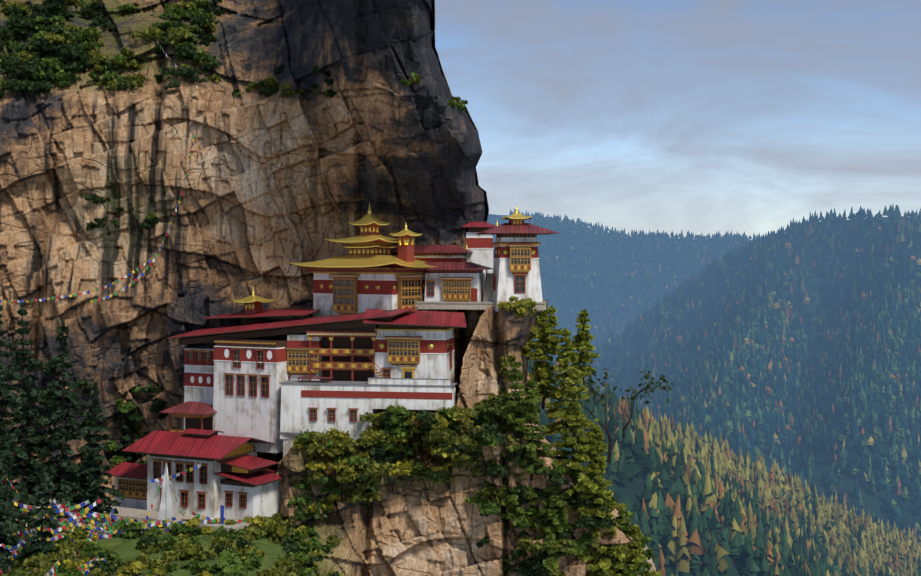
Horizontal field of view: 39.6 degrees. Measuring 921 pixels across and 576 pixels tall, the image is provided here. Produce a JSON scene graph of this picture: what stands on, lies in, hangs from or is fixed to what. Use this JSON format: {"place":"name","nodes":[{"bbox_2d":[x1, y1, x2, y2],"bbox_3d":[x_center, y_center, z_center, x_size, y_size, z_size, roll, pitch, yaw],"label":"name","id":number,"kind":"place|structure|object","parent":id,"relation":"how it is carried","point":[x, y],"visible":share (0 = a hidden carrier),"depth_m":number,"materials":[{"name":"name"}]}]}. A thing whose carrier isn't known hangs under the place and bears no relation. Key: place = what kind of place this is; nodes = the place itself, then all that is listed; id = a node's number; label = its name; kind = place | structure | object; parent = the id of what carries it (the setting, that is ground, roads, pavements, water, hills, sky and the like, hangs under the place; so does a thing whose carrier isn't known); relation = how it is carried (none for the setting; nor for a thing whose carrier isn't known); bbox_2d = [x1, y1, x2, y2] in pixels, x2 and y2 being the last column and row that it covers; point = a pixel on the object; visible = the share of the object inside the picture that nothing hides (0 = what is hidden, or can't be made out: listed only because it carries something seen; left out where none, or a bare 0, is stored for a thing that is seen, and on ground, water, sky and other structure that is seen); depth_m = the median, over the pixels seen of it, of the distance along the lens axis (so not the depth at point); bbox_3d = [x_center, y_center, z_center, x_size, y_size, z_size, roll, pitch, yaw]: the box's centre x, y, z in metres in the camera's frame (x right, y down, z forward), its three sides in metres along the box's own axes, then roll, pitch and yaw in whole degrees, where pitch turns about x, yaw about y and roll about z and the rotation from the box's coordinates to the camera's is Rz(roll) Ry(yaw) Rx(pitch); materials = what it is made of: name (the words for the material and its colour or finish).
{"place":"outdoors","nodes":[
{"label":"outdoors","id":0,"kind":"place"},
{"bbox_2d":[0,0,657,575],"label":"cliff rock","id":1,"kind":"object","parent":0,"point":[258,206],"visible":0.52,"depth_m":223.97,"materials":[{"name":"brown stone"}]},
{"bbox_2d":[0,299,141,569],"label":"conifer trees","id":2,"kind":"object","parent":1,"relation":"on","point":[68,473],"visible":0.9,"depth_m":186.79,"materials":[{"name":"green plant"}]},
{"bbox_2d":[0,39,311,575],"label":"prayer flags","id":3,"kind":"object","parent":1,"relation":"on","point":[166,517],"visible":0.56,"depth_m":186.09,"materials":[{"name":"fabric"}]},
{"bbox_2d":[75,428,284,530],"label":"house","id":4,"kind":"structure","parent":1,"relation":"on","point":[236,477],"depth_m":197.55,"materials":[{"name":"white paint"}]},
{"bbox_2d":[159,401,216,431],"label":"porch pavilion","id":5,"kind":"structure","parent":4,"relation":"on","point":[197,415],"depth_m":209.10,"materials":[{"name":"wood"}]},
{"bbox_2d":[279,432,303,456],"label":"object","id":6,"kind":"object","parent":1,"relation":"on","point":[288,444],"visible":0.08,"depth_m":202.29,"materials":[{"name":"white paint"}]},
{"bbox_2d":[166,287,466,452],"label":"temple","id":7,"kind":"structure","parent":1,"relation":"on","point":[342,372],"depth_m":204.82,"materials":[{"name":"white paint"}]},
{"bbox_2d":[0,0,655,575],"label":"cliff shrubs","id":8,"kind":"object","parent":1,"relation":"on","point":[38,68],"depth_m":197.05,"materials":[{"name":"green plant"}]},
{"bbox_2d":[285,202,435,316],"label":"temple","id":9,"kind":"structure","parent":1,"relation":"on","point":[369,271],"depth_m":215.32,"materials":[{"name":"white"}]},
{"bbox_2d":[391,222,495,275],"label":"temple hall","id":10,"kind":"structure","parent":1,"relation":"on","point":[478,249],"depth_m":225.89,"materials":[{"name":"white"}]},
{"bbox_2d":[415,262,545,309],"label":"temple","id":11,"kind":"structure","parent":1,"relation":"on","point":[460,285],"depth_m":213.76,"materials":[{"name":"white paint"}]},
{"bbox_2d":[476,203,558,310],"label":"temple tower","id":12,"kind":"structure","parent":1,"relation":"on","point":[516,268],"depth_m":211.10,"materials":[{"name":"white paint"}]},
{"bbox_2d":[494,300,674,575],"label":"pine trees","id":13,"kind":"object","parent":1,"relation":"on","point":[590,446],"visible":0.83,"depth_m":198.04,"materials":[{"name":"green plant"}]},
{"bbox_2d":[435,0,920,239],"label":"sky","id":14,"kind":"structure","parent":0,"point":[705,117],"materials":[{"name":"blue"}]},
{"bbox_2d":[487,214,920,575],"bbox_3d":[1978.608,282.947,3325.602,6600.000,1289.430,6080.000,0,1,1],"label":"terrain","id":15,"kind":"structure","parent":0,"point":[632,489],"depth_m":2789.30,"materials":[{"name":"green plant"}]},
{"bbox_2d":[509,204,920,575],"bbox_3d":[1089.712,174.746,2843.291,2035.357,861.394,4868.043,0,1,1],"label":"forest trees","id":16,"kind":"object","parent":15,"relation":"on","point":[717,480],"visible":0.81,"depth_m":1773.17,"materials":[{"name":"green plant"}]}
]}

